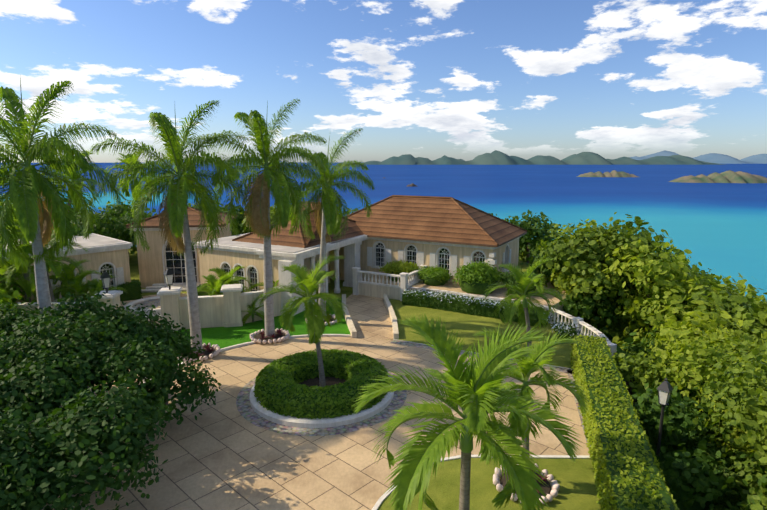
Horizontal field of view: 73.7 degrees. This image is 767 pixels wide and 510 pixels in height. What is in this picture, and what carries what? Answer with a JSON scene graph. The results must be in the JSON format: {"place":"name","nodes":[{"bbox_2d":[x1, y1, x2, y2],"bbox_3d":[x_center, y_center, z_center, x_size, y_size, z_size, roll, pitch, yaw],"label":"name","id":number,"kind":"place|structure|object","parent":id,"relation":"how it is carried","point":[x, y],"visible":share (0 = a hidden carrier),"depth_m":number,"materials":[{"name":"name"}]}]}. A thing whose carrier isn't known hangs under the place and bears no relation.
{"place":"outdoors","nodes":[
{"label":"outdoors","id":0,"kind":"place"},
{"bbox_2d":[117,279,142,301],"bbox_3d":[-21.015,2.719,38.516,5.382,1.436,3.943,0,10,1],"label":"hedge","id":1,"kind":"object","parent":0,"point":[135,288],"depth_m":38.50,"materials":[{"name":"green plant"}]},
{"bbox_2d":[155,159,298,164],"bbox_3d":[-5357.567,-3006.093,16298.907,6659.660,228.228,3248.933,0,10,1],"label":"island","id":2,"kind":"structure","parent":0,"point":[199,163],"depth_m":15652.16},
{"bbox_2d":[14,249,596,509],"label":"paved driveway","id":3,"kind":"structure","parent":0,"point":[222,454],"depth_m":18.73,"materials":[{"name":"beige stone"}]},
{"bbox_2d":[0,255,36,301],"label":"areca palm","id":4,"kind":"object","parent":3,"relation":"on","point":[4,267],"visible":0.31,"depth_m":31.41,"materials":[{"name":"green plant"}]},
{"bbox_2d":[0,200,77,302],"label":"palm tree","id":5,"kind":"object","parent":3,"relation":"on","point":[20,268],"visible":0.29,"depth_m":31.06,"materials":[{"name":"green plant"}]},
{"bbox_2d":[3,228,87,301],"bbox_3d":[-21.024,1.434,31.481,4.745,6.436,4.777,0,10,1],"label":"palm tree","id":6,"kind":"object","parent":3,"relation":"on","point":[57,269],"visible":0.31,"depth_m":31.26,"materials":[{"name":"green plant"}]},
{"bbox_2d":[0,78,122,315],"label":"royal palm","id":7,"kind":"object","parent":3,"relation":"on","point":[30,185],"visible":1,"depth_m":21.89,"materials":[{"name":"green plant"}]},
{"bbox_2d":[41,151,108,214],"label":"palm tree","id":8,"kind":"object","parent":3,"relation":"on","point":[91,188],"visible":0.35,"depth_m":46.00,"materials":[{"name":"green plant"}]},
{"bbox_2d":[49,259,100,301],"bbox_3d":[-21.087,2.194,33.971,3.918,4.047,3.973,0,10,1],"label":"areca palm","id":9,"kind":"object","parent":3,"relation":"on","point":[62,277],"visible":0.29,"depth_m":33.75,"materials":[{"name":"green plant"}]},
{"bbox_2d":[54,270,97,301],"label":"areca palm","id":10,"kind":"object","parent":3,"relation":"on","point":[74,287],"visible":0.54,"depth_m":32.32,"materials":[{"name":"green plant"}]},
{"bbox_2d":[74,274,126,309],"bbox_3d":[-18.438,2.848,33.121,3.262,3.392,3.273,0,10,1],"label":"bush","id":11,"kind":"object","parent":3,"relation":"on","point":[95,287],"visible":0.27,"depth_m":33.12,"materials":[{"name":"green plant"}]},
{"bbox_2d":[0,291,220,509],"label":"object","id":12,"kind":"object","parent":3,"relation":"on","point":[51,364],"visible":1,"depth_m":16.03,"materials":[{"name":"green plant"}]},
{"bbox_2d":[105,145,169,218],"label":"palm tree","id":13,"kind":"object","parent":3,"relation":"on","point":[129,160],"visible":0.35,"depth_m":49.59,"materials":[{"name":"green plant"}]},
{"bbox_2d":[121,287,166,319],"bbox_3d":[-16.123,2.907,36.111,5.200,1.868,5.200,0,10,1],"label":"fountain statue","id":14,"kind":"object","parent":3,"relation":"on","point":[149,302],"visible":0.4,"depth_m":36.02,"materials":[{"name":"stone"}]},
{"bbox_2d":[13,267,281,331],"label":"garden wall pillars","id":15,"kind":"structure","parent":3,"relation":"on","point":[229,305],"depth_m":31.89,"materials":[{"name":"beige paint"}]},
{"bbox_2d":[197,272,241,295],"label":"areca palm","id":16,"kind":"object","parent":3,"relation":"on","point":[214,284],"visible":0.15,"depth_m":33.99,"materials":[{"name":"green plant"}]},
{"bbox_2d":[197,284,243,295],"bbox_3d":[-12.070,2.904,37.992,4.324,1.290,3.200,0,10,1],"label":"bush","id":17,"kind":"object","parent":3,"relation":"on","point":[208,287],"depth_m":38.05,"materials":[{"name":"green plant"}]},
{"bbox_2d":[198,266,252,294],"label":"areca palm","id":18,"kind":"object","parent":3,"relation":"on","point":[219,271],"visible":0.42,"depth_m":34.89,"materials":[{"name":"green plant"}]},
{"bbox_2d":[241,293,264,324],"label":"areca palm","id":19,"kind":"object","parent":3,"relation":"on","point":[252,311],"visible":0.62,"depth_m":32.67,"materials":[{"name":"green plant"}]},
{"bbox_2d":[247,280,278,291],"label":"areca palm","id":20,"kind":"object","parent":3,"relation":"on","point":[259,284],"visible":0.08,"depth_m":35.72,"materials":[{"name":"green plant"}]},
{"bbox_2d":[0,195,526,314],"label":"villa","id":21,"kind":"object","parent":3,"relation":"on","point":[451,234],"visible":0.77,"depth_m":40.60,"materials":[{"name":"beige paint"}]},
{"bbox_2d":[258,254,346,386],"bbox_3d":[-3.517,3.049,22.860,3.982,6.338,4.195,0,10,1],"label":"adonidia palm","id":22,"kind":"object","parent":3,"relation":"on","point":[308,283],"visible":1,"depth_m":22.27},
{"bbox_2d":[250,377,393,427],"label":"planter curb","id":23,"kind":"structure","parent":3,"relation":"on","point":[292,421],"depth_m":20.62,"materials":[{"name":"concrete"}]},
{"bbox_2d":[274,128,374,319],"bbox_3d":[-4.016,-1.722,32.454,7.263,12.291,6.800,0,10,1],"label":"royal palm","id":24,"kind":"object","parent":3,"relation":"on","point":[329,219],"visible":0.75,"depth_m":31.71,"materials":[{"name":"green plant"}]},
{"bbox_2d":[0,199,691,370],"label":"trees","id":25,"kind":"object","parent":3,"relation":"on","point":[113,222],"visible":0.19,"depth_m":48.37,"materials":[{"name":"green plant"}]},
{"bbox_2d":[139,340,590,445],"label":"ground cobble borders","id":26,"kind":"object","parent":3,"relation":"on","point":[247,412],"visible":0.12,"depth_m":20.93,"materials":[{"name":"grey stone"}]},
{"bbox_2d":[91,100,251,352],"bbox_3d":[-10.579,-1.195,26.843,8.120,13.260,7.988,0,10,1],"label":"royal palm","id":27,"kind":"object","parent":26,"relation":"on","point":[175,213],"visible":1,"depth_m":25.53,"materials":[{"name":"green plant"}]},
{"bbox_2d":[186,98,330,336],"bbox_3d":[-6.681,-1.837,29.180,7.663,13.687,7.718,0,10,1],"label":"royal palm","id":28,"kind":"object","parent":26,"relation":"on","point":[264,180],"visible":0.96,"depth_m":27.59,"materials":[{"name":"green plant"}]},
{"bbox_2d":[143,294,591,509],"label":"low kerb walls","id":29,"kind":"structure","parent":3,"relation":"on","point":[353,333],"depth_m":30.22,"materials":[{"name":"beige paint"}]},
{"bbox_2d":[402,288,547,326],"bbox_3d":[5.937,3.472,35.112,9.386,1.191,6.369,0,10,1],"label":"flowering hedge","id":30,"kind":"object","parent":3,"relation":"on","point":[456,306],"depth_m":35.27,"materials":[{"name":"green plant"}]},
{"bbox_2d":[352,265,616,355],"bbox_3d":[6.327,3.027,34.661,5.090,2.150,20.315,-10,14,-43],"label":"white balustrade","id":31,"kind":"object","parent":3,"relation":"on","point":[405,282],"visible":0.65,"depth_m":37.79,"materials":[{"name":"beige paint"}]},
{"bbox_2d":[483,256,568,348],"bbox_3d":[7.825,2.686,27.284,4.144,5.469,4.264,6,12,32],"label":"adonidia palm","id":32,"kind":"object","parent":3,"relation":"on","point":[527,280],"visible":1,"depth_m":26.93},
{"bbox_2d":[472,327,590,459],"bbox_3d":[4.207,4.884,16.049,3.902,5.156,3.825,0,10,1],"label":"adonidia palm","id":33,"kind":"object","parent":3,"relation":"on","point":[530,365],"visible":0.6,"depth_m":15.55,"materials":[{"name":"green plant"}]},
{"bbox_2d":[549,319,582,338],"bbox_3d":[10.941,4.367,30.403,1.920,1.137,1.736,0,10,1],"label":"flowering bush","id":34,"kind":"object","parent":3,"relation":"on","point":[559,325],"depth_m":30.13,"materials":[{"name":"white plant"}]},
{"bbox_2d":[570,334,678,509],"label":"hedge","id":35,"kind":"object","parent":3,"relation":"on","point":[605,493],"depth_m":16.76,"materials":[{"name":"green plant"}]},
{"bbox_2d":[9,297,603,509],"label":"lawns","id":36,"kind":"structure","parent":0,"point":[578,488],"depth_m":17.75,"materials":[{"name":"green plant"}]},
{"bbox_2d":[176,343,219,361],"bbox_3d":[-10.025,5.146,27.519,2.409,0.466,2.388,0,10,1],"label":"stone ring","id":37,"kind":"object","parent":36,"relation":"on","point":[210,352],"visible":0.46,"depth_m":27.39,"materials":[{"name":"stone"}]},
{"bbox_2d":[250,328,289,343],"bbox_3d":[-6.692,4.665,30.134,2.335,0.475,2.304,0,10,1],"label":"stone ring","id":38,"kind":"object","parent":36,"relation":"on","point":[260,337],"visible":0.9,"depth_m":29.80,"materials":[{"name":"stone"}]},
{"bbox_2d":[305,314,336,325],"bbox_3d":[-3.965,4.114,33.186,2.145,0.469,2.165,0,10,1],"label":"planter conch","id":39,"kind":"object","parent":36,"relation":"on","point":[332,321],"visible":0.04,"depth_m":32.88,"materials":[{"name":"stone"}]},
{"bbox_2d":[352,313,584,509],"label":"adonidia palm","id":40,"kind":"object","parent":36,"relation":"on","point":[473,394],"visible":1,"depth_m":12.32,"materials":[{"name":"green plant"}]},
{"bbox_2d":[493,464,559,503],"bbox_3d":[4.524,7.182,16.322,2.054,0.462,2.044,0,10,1],"label":"stone ring","id":41,"kind":"object","parent":36,"relation":"on","point":[499,483],"visible":0.44,"depth_m":16.25,"materials":[{"name":"stone"}]},
{"bbox_2d":[531,310,553,324],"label":"flowering bush","id":42,"kind":"object","parent":36,"relation":"on","point":[549,317],"depth_m":32.54,"materials":[{"name":"green plant"}]},
{"bbox_2d":[253,348,390,418],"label":"hedge","id":43,"kind":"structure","parent":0,"point":[287,376],"depth_m":21.66,"materials":[{"name":"green plant"}]},
{"bbox_2d":[0,162,766,300],"bbox_3d":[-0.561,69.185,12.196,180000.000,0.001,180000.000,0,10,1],"label":"sea water","id":44,"kind":"structure","parent":0,"point":[721,228],"depth_m":1030.65,"materials":[{"name":"blue liquid"}]},
{"bbox_2d":[576,170,637,176],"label":"islet","id":45,"kind":"object","parent":44,"relation":"in","point":[614,173],"visible":0.9,"depth_m":2426.26,"materials":[{"name":"beige stone"}]},
{"bbox_2d":[669,170,766,182],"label":"islet","id":46,"kind":"object","parent":44,"relation":"in","point":[729,176],"visible":0.96,"depth_m":1768.86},
{"bbox_2d":[0,0,766,162],"label":"sky","id":47,"kind":"structure","parent":0,"point":[465,80],"materials":[{"name":"blue"}]},
{"bbox_2d":[359,273,572,319],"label":"terrace paving","id":48,"kind":"structure","parent":0,"point":[378,291],"depth_m":38.63,"materials":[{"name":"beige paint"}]},
{"bbox_2d":[379,260,421,281],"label":"terrace shrub","id":49,"kind":"object","parent":48,"relation":"on","point":[406,266],"depth_m":40.07,"materials":[{"name":"green plant"}]},
{"bbox_2d":[417,265,452,285],"bbox_3d":[3.918,1.506,39.501,2.880,1.493,3.120,0,10,1],"label":"terrace shrub","id":50,"kind":"object","parent":48,"relation":"on","point":[440,273],"depth_m":38.78,"materials":[{"name":"green plant"}]},
{"bbox_2d":[452,260,505,294],"bbox_3d":[7.033,1.526,37.197,4.057,2.318,3.312,0,10,1],"label":"terrace shrub","id":51,"kind":"object","parent":48,"relation":"on","point":[472,272],"depth_m":36.41,"materials":[{"name":"green plant"}]},
{"bbox_2d":[500,271,547,295],"bbox_3d":[10.036,1.950,36.540,3.353,1.798,3.358,0,10,1],"label":"terrace shrub","id":52,"kind":"object","parent":48,"relation":"on","point":[509,278],"depth_m":36.10,"materials":[{"name":"green plant"}]},
{"bbox_2d":[355,150,727,164],"bbox_3d":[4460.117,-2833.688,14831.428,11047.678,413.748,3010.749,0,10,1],"label":"distant hills","id":53,"kind":"structure","parent":0,"point":[495,157],"depth_m":14218.40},
{"bbox_2d":[563,317,739,509],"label":"ground","id":54,"kind":"structure","parent":0,"point":[696,504],"depth_m":19.11,"materials":[{"name":"green plant"}]},
{"bbox_2d":[6,242,650,445],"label":"tree trunks","id":55,"kind":"object","parent":54,"relation":"on","point":[630,389],"depth_m":23.74,"materials":[{"name":"brown plant"}]},
{"bbox_2d":[0,273,36,315],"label":"bush","id":56,"kind":"object","parent":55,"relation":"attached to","point":[13,293],"visible":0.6,"depth_m":30.77,"materials":[{"name":"green plant"}]},
{"bbox_2d":[613,337,766,509],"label":"tree","id":57,"kind":"object","parent":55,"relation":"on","point":[740,391],"visible":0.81,"depth_m":17.47,"materials":[{"name":"green plant"}]},
{"bbox_2d":[644,320,766,494],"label":"tree","id":58,"kind":"object","parent":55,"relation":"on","point":[690,363],"visible":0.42,"depth_m":22.10,"materials":[{"name":"green plant"}]},
{"bbox_2d":[72,201,766,377],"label":"trees","id":59,"kind":"object","parent":54,"relation":"on","point":[752,314],"visible":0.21,"depth_m":33.74,"materials":[{"name":"green plant"}]},
{"bbox_2d":[539,219,766,382],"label":"tree","id":60,"kind":"object","parent":54,"relation":"on","point":[676,280],"visible":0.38,"depth_m":31.07,"materials":[{"name":"green plant"}]},
{"bbox_2d":[656,378,672,455],"bbox_3d":[9.746,5.674,17.891,0.424,2.940,0.424,-10,14,-43],"label":"lamp post","id":61,"kind":"object","parent":54,"relation":"on","point":[665,388],"visible":0.96,"depth_m":17.69,"materials":[{"name":"metal"}]},
{"bbox_2d":[631,355,766,509],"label":"tree","id":62,"kind":"object","parent":54,"relation":"on","point":[678,423],"visible":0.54,"depth_m":18.06,"materials":[{"name":"green plant"}]},
{"bbox_2d":[629,150,766,163],"bbox_3d":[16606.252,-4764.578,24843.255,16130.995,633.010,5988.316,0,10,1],"label":"distant mountains","id":63,"kind":"structure","parent":0,"point":[727,159],"depth_m":23936.31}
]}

